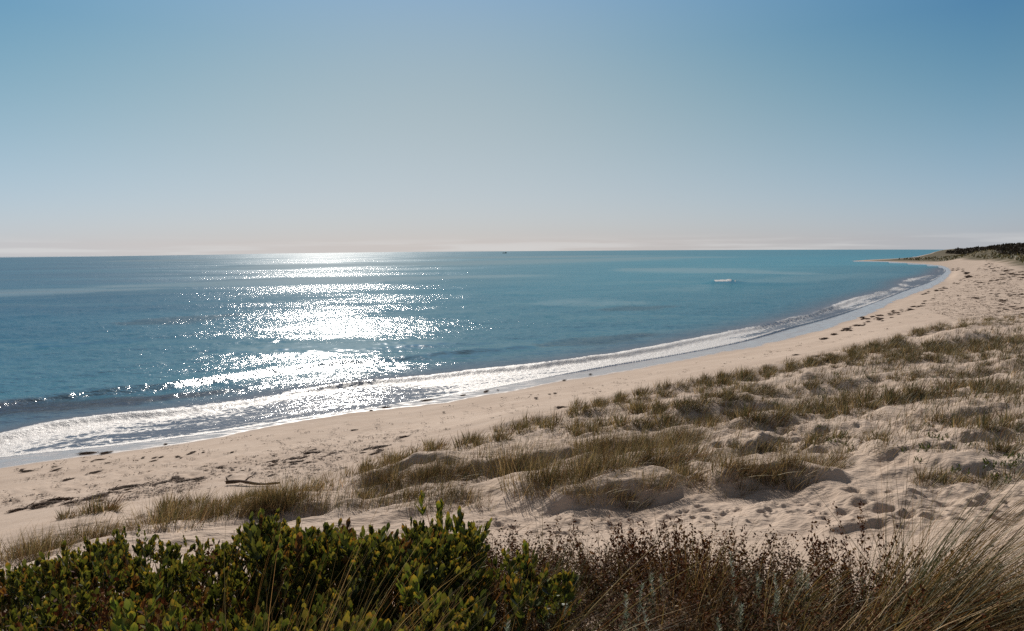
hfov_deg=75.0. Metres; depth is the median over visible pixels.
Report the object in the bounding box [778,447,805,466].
dune grass tuft
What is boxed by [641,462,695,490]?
dune grass tuft
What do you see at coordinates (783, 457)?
dune grass tuft
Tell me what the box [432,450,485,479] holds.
dune grass tuft
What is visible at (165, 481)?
seaweed clump
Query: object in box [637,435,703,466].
dune grass tuft
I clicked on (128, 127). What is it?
sky
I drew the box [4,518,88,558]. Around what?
dune grass tuft
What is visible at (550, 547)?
dry bush
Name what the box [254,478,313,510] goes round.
dune grass tuft
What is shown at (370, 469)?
dune grass tuft
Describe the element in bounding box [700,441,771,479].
dune grass tuft
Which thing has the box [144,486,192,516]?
dune grass tuft
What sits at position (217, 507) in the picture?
dune grass tuft
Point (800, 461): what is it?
dune grass tuft
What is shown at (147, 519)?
dune grass tuft
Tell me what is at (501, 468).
dune grass tuft
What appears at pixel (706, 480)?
dune grass tuft
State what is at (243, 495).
dune grass tuft
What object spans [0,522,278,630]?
coastal shrub
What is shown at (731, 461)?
dune grass tuft
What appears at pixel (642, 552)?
dry bush
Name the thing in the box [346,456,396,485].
dune grass tuft
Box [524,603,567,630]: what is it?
silver plant
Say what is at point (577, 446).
dune grass tuft
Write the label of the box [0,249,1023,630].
ground
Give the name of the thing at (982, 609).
grass tussock
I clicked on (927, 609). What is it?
grass tussock
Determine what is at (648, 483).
dune grass tuft
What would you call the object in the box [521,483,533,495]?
dune grass tuft
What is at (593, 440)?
dune grass tuft
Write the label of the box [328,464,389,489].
dune grass tuft
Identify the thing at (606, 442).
dune grass tuft
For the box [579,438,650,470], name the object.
dune grass tuft
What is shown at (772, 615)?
dry bush
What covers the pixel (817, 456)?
dune grass tuft
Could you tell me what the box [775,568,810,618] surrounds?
silver plant
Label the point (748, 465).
dune grass tuft
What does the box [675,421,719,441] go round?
dune grass tuft
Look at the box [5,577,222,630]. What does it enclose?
shrub
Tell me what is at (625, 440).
dune grass tuft
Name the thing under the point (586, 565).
dry bush
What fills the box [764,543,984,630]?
grass tussock
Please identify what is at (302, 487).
dune grass tuft
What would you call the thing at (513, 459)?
dune grass tuft
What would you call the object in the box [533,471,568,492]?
dune grass tuft
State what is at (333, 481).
dune grass tuft
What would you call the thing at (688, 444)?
dune grass tuft
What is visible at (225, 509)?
dune grass tuft
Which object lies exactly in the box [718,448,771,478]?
dune grass tuft
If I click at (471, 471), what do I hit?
dune grass tuft
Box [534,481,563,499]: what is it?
dune grass tuft
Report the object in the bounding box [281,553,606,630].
grass tussock
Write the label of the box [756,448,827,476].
dune grass tuft
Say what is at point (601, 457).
dune grass tuft
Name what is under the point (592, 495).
dune grass tuft
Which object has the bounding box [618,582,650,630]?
silver plant
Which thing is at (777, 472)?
dune grass tuft
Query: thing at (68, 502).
seaweed clump
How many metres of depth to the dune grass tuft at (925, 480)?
8.63 m
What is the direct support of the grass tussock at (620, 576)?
on the ground at (786, 509)
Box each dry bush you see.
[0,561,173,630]
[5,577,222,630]
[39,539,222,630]
[474,514,578,593]
[476,506,564,620]
[480,592,574,630]
[495,573,677,630]
[496,527,602,607]
[529,523,650,613]
[536,562,670,622]
[541,540,668,617]
[544,516,715,617]
[591,556,735,630]
[592,514,730,611]
[618,514,770,616]
[620,556,785,630]
[624,576,758,630]
[632,604,796,630]
[637,515,784,630]
[659,514,810,622]
[663,561,857,630]
[691,531,867,619]
[722,572,905,630]
[740,530,891,627]
[745,562,922,630]
[768,519,920,629]
[802,501,960,630]
[823,573,998,630]
[871,539,1023,630]
[886,539,1023,621]
[897,583,1021,630]
[935,558,1023,628]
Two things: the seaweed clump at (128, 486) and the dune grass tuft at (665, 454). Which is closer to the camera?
the dune grass tuft at (665, 454)
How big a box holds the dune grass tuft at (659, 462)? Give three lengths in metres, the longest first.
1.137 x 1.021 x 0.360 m
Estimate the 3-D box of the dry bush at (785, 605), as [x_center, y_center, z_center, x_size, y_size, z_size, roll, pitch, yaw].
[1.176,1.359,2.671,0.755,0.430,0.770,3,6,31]
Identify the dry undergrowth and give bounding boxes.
[473,510,1023,630]
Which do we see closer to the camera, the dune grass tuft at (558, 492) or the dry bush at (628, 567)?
the dry bush at (628, 567)
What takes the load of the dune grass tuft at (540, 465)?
on the ground at (786, 509)
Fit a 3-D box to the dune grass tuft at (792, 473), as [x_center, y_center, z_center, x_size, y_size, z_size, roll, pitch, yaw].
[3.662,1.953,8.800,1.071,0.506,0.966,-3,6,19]
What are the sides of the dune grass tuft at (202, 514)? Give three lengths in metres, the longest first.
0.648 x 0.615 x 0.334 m
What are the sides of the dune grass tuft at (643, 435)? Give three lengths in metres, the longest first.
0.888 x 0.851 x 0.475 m
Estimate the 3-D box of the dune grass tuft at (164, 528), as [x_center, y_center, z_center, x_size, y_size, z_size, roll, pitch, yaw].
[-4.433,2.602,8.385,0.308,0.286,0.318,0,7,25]
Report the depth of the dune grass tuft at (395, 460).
11.40 m
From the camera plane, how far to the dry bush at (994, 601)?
3.11 m
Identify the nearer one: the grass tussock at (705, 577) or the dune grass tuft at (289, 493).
the grass tussock at (705, 577)
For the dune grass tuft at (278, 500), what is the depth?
9.44 m
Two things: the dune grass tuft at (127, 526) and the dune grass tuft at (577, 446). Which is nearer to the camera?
the dune grass tuft at (127, 526)
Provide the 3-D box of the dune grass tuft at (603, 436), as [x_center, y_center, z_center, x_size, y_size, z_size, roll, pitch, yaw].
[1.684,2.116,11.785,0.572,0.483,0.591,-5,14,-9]
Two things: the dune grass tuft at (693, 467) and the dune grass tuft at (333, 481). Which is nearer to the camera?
the dune grass tuft at (693, 467)
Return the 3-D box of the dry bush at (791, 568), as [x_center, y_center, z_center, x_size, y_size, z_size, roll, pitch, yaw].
[1.383,1.379,3.449,0.826,0.424,0.785,-4,6,-30]
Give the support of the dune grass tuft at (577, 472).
on the ground at (786, 509)
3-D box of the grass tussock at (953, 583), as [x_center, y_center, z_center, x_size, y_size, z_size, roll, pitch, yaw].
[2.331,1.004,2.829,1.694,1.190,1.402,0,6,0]
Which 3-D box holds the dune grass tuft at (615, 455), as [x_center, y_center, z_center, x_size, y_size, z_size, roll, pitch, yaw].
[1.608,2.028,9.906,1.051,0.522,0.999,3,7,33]
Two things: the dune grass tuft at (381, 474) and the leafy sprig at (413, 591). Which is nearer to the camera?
the leafy sprig at (413, 591)
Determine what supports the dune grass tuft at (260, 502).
on the ground at (786, 509)
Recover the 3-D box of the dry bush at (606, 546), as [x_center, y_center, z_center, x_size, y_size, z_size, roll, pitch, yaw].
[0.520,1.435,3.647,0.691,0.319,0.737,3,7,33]
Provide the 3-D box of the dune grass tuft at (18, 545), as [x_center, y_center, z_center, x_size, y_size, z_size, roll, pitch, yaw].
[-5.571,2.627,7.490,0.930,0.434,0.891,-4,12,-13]
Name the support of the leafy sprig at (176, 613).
on the coastal shrub at (35, 583)
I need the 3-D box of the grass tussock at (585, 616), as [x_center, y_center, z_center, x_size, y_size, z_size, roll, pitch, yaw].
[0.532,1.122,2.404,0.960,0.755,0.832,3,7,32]
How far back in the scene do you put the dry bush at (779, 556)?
3.52 m
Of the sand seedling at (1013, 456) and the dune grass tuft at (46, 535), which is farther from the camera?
the sand seedling at (1013, 456)
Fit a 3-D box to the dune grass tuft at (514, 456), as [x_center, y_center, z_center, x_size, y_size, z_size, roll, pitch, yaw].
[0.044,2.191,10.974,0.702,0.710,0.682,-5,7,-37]
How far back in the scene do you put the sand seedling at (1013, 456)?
9.38 m
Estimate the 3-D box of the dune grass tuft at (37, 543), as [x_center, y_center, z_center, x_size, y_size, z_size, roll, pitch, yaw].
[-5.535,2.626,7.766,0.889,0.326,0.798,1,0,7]
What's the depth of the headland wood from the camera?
308.91 m
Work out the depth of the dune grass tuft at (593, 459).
9.45 m
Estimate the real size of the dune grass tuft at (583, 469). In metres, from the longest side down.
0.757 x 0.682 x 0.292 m
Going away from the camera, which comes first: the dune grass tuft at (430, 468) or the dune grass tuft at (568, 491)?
the dune grass tuft at (568, 491)
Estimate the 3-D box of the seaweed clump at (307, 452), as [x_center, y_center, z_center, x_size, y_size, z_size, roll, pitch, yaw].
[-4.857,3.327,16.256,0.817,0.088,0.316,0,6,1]
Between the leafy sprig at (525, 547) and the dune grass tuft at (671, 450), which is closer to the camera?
the leafy sprig at (525, 547)
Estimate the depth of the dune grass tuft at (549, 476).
8.96 m
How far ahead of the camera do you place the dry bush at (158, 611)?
2.34 m
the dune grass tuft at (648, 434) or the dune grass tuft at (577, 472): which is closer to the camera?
the dune grass tuft at (577, 472)
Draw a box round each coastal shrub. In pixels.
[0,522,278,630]
[234,507,504,630]
[478,542,580,630]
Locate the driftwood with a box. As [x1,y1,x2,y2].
[224,475,279,484]
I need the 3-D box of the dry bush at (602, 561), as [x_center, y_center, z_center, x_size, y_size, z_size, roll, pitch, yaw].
[0.673,1.369,3.587,0.652,0.490,0.918,-5,7,-39]
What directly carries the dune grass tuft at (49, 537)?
on the ground at (786, 509)
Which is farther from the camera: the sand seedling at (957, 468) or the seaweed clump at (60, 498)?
the seaweed clump at (60, 498)
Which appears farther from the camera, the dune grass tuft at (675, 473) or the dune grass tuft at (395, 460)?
the dune grass tuft at (395, 460)
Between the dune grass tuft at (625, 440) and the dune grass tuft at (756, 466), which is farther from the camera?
the dune grass tuft at (625, 440)
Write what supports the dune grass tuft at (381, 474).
on the ground at (786, 509)
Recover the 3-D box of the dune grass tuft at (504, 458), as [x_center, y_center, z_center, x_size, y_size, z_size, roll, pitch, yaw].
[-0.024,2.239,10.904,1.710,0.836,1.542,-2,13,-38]
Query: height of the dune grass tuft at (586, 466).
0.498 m
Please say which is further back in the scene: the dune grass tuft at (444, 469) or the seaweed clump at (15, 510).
the seaweed clump at (15, 510)
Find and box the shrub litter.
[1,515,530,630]
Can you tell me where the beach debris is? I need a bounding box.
[0,263,1023,507]
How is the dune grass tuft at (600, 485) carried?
on the ground at (786, 509)
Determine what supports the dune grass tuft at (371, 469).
on the ground at (786, 509)
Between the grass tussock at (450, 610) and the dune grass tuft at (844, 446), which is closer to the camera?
the grass tussock at (450, 610)
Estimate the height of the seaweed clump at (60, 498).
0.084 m
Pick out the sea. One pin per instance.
(100, 351)
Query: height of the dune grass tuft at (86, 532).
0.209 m
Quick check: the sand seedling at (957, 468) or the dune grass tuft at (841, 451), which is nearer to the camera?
the sand seedling at (957, 468)
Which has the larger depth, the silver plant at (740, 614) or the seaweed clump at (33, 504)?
the seaweed clump at (33, 504)
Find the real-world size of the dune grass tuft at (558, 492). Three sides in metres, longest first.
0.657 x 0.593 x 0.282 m
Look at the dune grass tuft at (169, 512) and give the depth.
9.32 m
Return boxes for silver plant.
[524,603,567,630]
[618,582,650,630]
[638,572,665,628]
[715,602,743,630]
[722,571,780,630]
[728,551,789,630]
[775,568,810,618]
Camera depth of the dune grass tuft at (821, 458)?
9.98 m
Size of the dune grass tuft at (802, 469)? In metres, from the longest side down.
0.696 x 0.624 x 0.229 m
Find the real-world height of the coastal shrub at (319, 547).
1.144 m
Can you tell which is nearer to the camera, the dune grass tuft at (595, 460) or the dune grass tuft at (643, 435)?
the dune grass tuft at (595, 460)
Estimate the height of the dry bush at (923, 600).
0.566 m
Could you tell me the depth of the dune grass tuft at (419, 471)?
10.85 m
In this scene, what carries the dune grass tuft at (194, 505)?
on the ground at (786, 509)
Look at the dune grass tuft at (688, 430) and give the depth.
12.45 m
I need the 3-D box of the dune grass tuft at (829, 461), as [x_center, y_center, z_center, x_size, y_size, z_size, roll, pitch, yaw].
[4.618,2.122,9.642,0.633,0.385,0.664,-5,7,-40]
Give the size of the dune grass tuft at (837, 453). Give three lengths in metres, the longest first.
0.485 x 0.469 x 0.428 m
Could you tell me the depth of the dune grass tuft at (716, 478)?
8.66 m
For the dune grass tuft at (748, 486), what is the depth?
8.63 m
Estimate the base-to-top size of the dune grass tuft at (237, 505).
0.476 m
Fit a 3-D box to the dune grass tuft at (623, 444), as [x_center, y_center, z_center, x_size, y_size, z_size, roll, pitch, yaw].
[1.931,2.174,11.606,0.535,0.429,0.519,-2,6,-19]
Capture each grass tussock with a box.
[106,479,630,630]
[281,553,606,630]
[495,489,608,593]
[512,517,808,630]
[536,511,598,629]
[567,519,701,626]
[587,550,771,630]
[612,499,801,628]
[691,583,785,630]
[749,518,910,630]
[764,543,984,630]
[790,428,1022,596]
[835,533,1023,630]
[855,420,1023,630]
[896,559,1023,630]
[913,505,1023,630]
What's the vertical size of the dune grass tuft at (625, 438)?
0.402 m
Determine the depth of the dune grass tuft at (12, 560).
7.38 m
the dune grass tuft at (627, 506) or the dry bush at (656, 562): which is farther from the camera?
the dune grass tuft at (627, 506)
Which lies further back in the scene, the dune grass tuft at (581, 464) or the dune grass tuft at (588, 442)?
the dune grass tuft at (588, 442)
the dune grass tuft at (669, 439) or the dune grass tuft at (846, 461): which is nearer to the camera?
the dune grass tuft at (846, 461)
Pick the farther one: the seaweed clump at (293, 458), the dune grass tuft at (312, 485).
the seaweed clump at (293, 458)
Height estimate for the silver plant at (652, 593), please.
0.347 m
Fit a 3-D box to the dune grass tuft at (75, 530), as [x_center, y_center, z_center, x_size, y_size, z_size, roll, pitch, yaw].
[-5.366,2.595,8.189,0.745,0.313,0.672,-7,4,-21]
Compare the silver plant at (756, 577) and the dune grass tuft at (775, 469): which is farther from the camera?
the dune grass tuft at (775, 469)
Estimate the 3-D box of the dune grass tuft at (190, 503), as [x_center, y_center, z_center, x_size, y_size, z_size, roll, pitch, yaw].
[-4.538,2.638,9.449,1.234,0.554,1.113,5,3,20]
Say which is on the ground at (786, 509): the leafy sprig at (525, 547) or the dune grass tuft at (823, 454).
the dune grass tuft at (823, 454)
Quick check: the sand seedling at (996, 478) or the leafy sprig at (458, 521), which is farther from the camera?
the sand seedling at (996, 478)
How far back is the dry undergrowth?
2.96 m
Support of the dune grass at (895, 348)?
on the ground at (786, 509)
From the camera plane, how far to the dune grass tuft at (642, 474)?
8.51 m
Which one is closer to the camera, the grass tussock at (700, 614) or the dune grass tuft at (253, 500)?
the grass tussock at (700, 614)
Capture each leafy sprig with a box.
[98,596,143,630]
[137,577,184,630]
[384,619,421,630]
[396,562,440,630]
[416,490,443,524]
[436,511,493,536]
[450,505,463,535]
[522,539,533,583]
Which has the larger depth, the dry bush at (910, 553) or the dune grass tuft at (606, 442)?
the dune grass tuft at (606, 442)
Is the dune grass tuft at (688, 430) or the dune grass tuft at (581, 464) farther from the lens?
the dune grass tuft at (688, 430)
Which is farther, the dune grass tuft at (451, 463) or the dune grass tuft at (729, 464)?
the dune grass tuft at (451, 463)
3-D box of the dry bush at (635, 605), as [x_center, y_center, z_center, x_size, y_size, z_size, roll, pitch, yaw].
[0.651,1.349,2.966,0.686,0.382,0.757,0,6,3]
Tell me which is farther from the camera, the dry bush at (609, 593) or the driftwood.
the driftwood
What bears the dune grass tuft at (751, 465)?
on the ground at (786, 509)
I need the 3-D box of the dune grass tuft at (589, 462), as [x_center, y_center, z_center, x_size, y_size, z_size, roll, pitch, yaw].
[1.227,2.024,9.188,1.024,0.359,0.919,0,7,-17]
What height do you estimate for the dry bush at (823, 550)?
0.426 m
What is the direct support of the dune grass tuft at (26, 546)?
on the ground at (786, 509)
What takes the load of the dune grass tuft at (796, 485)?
on the ground at (786, 509)
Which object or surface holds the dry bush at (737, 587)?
on the ground at (786, 509)
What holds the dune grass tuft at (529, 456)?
on the ground at (786, 509)
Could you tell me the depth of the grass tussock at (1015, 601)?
2.87 m
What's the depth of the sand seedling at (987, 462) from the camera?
9.10 m
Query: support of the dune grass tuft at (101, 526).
on the ground at (786, 509)
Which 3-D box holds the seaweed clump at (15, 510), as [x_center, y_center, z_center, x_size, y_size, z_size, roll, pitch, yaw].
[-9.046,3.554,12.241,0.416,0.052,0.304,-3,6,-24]
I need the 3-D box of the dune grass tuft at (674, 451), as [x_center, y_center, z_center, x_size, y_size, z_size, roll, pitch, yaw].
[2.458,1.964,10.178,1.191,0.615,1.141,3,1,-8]
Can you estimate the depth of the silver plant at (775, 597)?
2.94 m
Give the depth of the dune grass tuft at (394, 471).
10.85 m
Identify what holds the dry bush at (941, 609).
on the ground at (786, 509)
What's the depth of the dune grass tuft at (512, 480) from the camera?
8.90 m
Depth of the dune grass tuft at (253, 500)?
9.50 m
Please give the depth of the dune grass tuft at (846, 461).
9.90 m
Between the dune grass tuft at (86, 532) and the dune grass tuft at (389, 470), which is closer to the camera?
the dune grass tuft at (86, 532)
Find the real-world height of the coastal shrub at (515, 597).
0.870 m
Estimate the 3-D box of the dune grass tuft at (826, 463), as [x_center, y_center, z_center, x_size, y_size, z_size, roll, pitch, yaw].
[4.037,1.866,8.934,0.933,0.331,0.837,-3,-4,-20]
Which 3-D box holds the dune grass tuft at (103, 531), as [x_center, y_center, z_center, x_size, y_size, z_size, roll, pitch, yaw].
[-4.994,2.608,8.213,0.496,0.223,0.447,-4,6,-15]
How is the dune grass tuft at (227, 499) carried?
on the ground at (786, 509)
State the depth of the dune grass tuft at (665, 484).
8.40 m
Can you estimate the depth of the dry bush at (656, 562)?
3.45 m
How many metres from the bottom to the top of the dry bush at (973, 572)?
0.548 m
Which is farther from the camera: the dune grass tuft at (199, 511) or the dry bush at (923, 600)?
the dune grass tuft at (199, 511)
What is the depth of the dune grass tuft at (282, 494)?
9.44 m
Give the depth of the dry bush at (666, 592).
2.77 m
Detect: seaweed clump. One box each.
[4,505,29,513]
[23,500,67,507]
[38,496,77,502]
[61,499,78,504]
[75,451,98,453]
[77,490,111,500]
[115,483,144,487]
[149,479,175,485]
[279,456,299,461]
[299,449,320,454]
[367,445,388,448]
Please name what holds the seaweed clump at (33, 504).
on the ground at (786, 509)
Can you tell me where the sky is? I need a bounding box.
[0,0,1023,256]
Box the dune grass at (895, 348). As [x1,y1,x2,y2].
[51,246,1023,521]
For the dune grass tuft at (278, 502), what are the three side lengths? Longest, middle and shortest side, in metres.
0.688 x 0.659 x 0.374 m
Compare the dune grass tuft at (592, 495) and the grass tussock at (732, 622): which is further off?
the dune grass tuft at (592, 495)
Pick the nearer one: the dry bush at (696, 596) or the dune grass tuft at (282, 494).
the dry bush at (696, 596)
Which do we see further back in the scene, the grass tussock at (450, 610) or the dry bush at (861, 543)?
the dry bush at (861, 543)
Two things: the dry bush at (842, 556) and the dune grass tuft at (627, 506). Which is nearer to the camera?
the dry bush at (842, 556)
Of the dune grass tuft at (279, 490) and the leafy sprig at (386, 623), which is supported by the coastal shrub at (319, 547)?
the leafy sprig at (386, 623)
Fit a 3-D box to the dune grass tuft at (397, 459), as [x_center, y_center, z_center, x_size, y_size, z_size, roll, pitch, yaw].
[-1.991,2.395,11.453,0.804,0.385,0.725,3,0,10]
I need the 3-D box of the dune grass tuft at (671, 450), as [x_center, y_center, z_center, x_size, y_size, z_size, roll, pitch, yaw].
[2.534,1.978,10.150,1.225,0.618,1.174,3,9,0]
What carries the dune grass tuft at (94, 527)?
on the ground at (786, 509)
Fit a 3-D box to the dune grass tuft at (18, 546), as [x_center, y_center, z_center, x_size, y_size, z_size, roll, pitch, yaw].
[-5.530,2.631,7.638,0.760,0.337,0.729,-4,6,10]
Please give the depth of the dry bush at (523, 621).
2.72 m
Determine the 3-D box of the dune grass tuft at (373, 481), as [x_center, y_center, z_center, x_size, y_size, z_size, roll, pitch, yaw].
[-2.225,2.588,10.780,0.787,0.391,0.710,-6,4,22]
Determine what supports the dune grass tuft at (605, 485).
on the ground at (786, 509)
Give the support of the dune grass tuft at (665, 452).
on the ground at (786, 509)
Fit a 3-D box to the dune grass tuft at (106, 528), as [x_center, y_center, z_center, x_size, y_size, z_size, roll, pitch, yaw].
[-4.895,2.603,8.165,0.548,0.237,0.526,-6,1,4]
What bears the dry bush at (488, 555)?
on the ground at (786, 509)
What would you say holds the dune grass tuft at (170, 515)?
on the ground at (786, 509)
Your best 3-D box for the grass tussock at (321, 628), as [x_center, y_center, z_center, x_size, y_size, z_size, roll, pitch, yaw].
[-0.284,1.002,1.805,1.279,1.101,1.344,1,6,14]
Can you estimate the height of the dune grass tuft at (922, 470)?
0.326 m
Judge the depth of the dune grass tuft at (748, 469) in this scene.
8.66 m
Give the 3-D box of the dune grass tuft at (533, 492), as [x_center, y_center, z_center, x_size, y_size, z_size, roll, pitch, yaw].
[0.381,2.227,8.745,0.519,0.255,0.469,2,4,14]
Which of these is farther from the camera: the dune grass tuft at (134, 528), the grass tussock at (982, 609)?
the dune grass tuft at (134, 528)
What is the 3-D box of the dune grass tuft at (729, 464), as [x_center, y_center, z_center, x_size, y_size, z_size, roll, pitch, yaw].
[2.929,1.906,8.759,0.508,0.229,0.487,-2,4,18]
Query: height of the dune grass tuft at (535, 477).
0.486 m
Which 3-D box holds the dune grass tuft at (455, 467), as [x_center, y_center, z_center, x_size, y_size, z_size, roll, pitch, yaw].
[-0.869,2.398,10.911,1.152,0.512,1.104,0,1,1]
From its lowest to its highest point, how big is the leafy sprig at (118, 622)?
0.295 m
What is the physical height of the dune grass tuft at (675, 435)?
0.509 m
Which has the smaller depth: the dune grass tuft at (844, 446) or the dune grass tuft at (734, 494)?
the dune grass tuft at (734, 494)
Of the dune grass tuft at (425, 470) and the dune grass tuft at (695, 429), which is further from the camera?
the dune grass tuft at (695, 429)
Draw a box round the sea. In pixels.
[0,250,945,457]
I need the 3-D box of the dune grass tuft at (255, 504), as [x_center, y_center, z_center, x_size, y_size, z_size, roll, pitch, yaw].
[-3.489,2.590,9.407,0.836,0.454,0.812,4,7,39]
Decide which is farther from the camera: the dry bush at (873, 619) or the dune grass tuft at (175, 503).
the dune grass tuft at (175, 503)
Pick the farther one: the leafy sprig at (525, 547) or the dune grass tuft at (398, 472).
the dune grass tuft at (398, 472)
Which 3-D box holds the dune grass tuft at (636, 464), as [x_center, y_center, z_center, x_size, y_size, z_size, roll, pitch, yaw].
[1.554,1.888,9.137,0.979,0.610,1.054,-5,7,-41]
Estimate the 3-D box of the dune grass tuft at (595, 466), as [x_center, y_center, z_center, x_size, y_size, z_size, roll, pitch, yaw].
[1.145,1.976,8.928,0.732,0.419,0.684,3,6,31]
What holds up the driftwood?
on the ground at (786, 509)
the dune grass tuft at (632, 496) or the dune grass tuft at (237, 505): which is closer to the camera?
the dune grass tuft at (632, 496)
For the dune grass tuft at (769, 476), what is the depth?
8.79 m
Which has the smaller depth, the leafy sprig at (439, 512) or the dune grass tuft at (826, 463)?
the leafy sprig at (439, 512)
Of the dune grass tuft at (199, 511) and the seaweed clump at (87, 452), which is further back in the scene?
the seaweed clump at (87, 452)
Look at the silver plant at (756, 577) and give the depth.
3.03 m
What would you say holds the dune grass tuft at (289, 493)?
on the ground at (786, 509)
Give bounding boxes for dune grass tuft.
[0,521,58,561]
[0,526,56,567]
[0,530,71,560]
[0,531,52,559]
[3,526,76,559]
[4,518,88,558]
[10,518,94,561]
[11,537,40,560]
[18,524,86,555]
[18,532,69,556]
[44,515,101,543]
[67,498,134,541]
[71,513,134,540]
[74,526,100,537]
[86,521,108,536]
[86,521,125,537]
[89,520,125,537]
[105,517,151,535]
[107,517,146,534]
[122,493,185,526]
[123,483,219,533]
[134,489,198,520]
[139,504,167,524]
[142,485,225,518]
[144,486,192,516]
[151,512,172,531]
[166,488,219,520]
[167,488,220,521]
[177,504,219,522]
[200,497,227,515]
[205,490,265,523]
[210,486,241,512]
[213,484,284,518]
[221,481,278,507]
[228,481,285,518]
[233,483,286,515]
[234,483,285,513]
[241,488,285,514]
[247,466,307,509]
[251,473,310,511]
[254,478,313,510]
[255,485,302,509]
[255,488,298,514]
[258,467,305,510]
[259,486,298,514]
[263,475,316,510]
[267,467,335,506]
[280,466,340,491]
[313,471,354,490]
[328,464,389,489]
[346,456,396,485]
[352,463,394,488]
[356,459,388,476]
[357,460,385,476]
[365,448,416,481]
[375,445,414,467]
[377,459,420,483]
[380,460,431,486]
[380,465,402,485]
[386,446,403,467]
[401,459,443,480]
[408,458,446,481]
[408,459,446,480]
[417,460,443,478]
[424,456,456,480]
[425,447,490,478]
[427,439,482,477]
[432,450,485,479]
[465,457,518,477]
[466,427,558,480]
[476,450,531,477]
[483,431,552,473]
[487,441,580,500]
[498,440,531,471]
[499,438,532,470]
[500,440,553,468]
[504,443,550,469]
[515,448,571,481]
[518,451,564,486]
[519,450,563,483]
[520,439,588,484]
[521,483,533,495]
[525,478,554,497]
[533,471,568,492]
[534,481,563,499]
[538,465,563,483]
[551,429,611,457]
[551,437,636,486]
[551,467,594,495]
[551,474,599,497]
[552,438,635,481]
[561,459,609,479]
[562,461,595,480]
[563,469,629,506]
[565,447,600,477]
[566,447,630,469]
[568,448,624,474]
[570,451,613,477]
[573,421,631,453]
[574,446,632,468]
[576,440,613,471]
[578,474,620,492]
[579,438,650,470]
[580,467,632,495]
[581,434,605,452]
[583,436,639,467]
[585,427,658,472]
[590,432,637,453]
[595,421,620,445]
[596,424,658,451]
[599,424,636,448]
[599,440,639,465]
[601,426,661,463]
[606,491,662,513]
[607,476,646,502]
[610,434,637,451]
[610,480,660,514]
[622,448,679,468]
[623,424,668,444]
[625,431,694,463]
[628,428,663,447]
[629,472,658,491]
[631,426,709,465]
[632,464,678,489]
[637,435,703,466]
[638,427,713,465]
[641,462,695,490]
[642,468,684,492]
[644,449,676,467]
[648,424,689,447]
[651,423,726,463]
[653,414,707,443]
[655,464,688,481]
[656,422,678,443]
[659,423,726,461]
[660,426,711,455]
[660,454,702,483]
[666,420,706,441]
[670,419,703,438]
[673,422,712,439]
[674,457,716,479]
[674,461,720,486]
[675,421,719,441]
[684,469,727,493]
[695,471,722,488]
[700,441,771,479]
[710,469,743,483]
[714,436,759,470]
[714,456,779,477]
[715,450,747,469]
[717,484,753,499]
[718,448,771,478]
[724,470,770,491]
[730,446,768,477]
[736,442,803,476]
[737,452,763,476]
[741,448,769,477]
[747,448,831,489]
[754,458,791,485]
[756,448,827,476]
[763,456,795,482]
[763,459,791,481]
[773,446,795,466]
[773,457,819,477]
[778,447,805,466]
[780,446,848,470]
[782,443,847,466]
[784,439,854,466]
[784,475,809,490]
[788,448,810,468]
[807,443,860,461]
[808,449,847,468]
[825,444,850,460]
[828,437,858,460]
[828,440,866,453]
[837,450,855,467]
[909,465,943,486]
[911,460,939,478]
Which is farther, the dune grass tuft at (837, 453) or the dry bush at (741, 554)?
the dune grass tuft at (837, 453)
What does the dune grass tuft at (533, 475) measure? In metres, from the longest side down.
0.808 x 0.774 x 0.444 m
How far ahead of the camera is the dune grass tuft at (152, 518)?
8.96 m
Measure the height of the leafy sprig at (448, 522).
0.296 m
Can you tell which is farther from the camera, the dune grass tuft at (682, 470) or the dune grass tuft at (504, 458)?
the dune grass tuft at (504, 458)
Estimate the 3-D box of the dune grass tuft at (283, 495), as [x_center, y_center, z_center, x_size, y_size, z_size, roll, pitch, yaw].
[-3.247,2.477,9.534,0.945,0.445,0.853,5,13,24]
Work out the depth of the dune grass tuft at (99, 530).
8.16 m
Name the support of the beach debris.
on the ground at (786, 509)
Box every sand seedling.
[917,443,928,451]
[951,464,969,474]
[982,458,996,468]
[991,474,1010,482]
[1003,451,1023,459]
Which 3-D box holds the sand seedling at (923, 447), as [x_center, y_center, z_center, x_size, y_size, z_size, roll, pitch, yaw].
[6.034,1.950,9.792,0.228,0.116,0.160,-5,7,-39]
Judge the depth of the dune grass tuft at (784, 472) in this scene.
8.80 m
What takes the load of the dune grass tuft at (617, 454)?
on the ground at (786, 509)
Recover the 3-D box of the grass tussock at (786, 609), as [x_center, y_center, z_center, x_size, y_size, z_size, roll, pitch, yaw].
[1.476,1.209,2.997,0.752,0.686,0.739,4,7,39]
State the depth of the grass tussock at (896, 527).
3.48 m
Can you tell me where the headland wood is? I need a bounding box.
[945,242,1023,254]
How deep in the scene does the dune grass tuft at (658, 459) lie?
10.09 m
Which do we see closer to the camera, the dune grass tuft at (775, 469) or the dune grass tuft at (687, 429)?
the dune grass tuft at (775, 469)
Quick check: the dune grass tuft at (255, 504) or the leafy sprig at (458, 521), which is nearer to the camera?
the leafy sprig at (458, 521)
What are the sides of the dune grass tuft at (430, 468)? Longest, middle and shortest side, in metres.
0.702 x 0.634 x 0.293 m
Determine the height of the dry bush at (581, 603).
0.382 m
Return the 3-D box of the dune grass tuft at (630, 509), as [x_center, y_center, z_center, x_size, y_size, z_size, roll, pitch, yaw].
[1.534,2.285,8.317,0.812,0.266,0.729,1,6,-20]
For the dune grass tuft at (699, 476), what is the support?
on the ground at (786, 509)

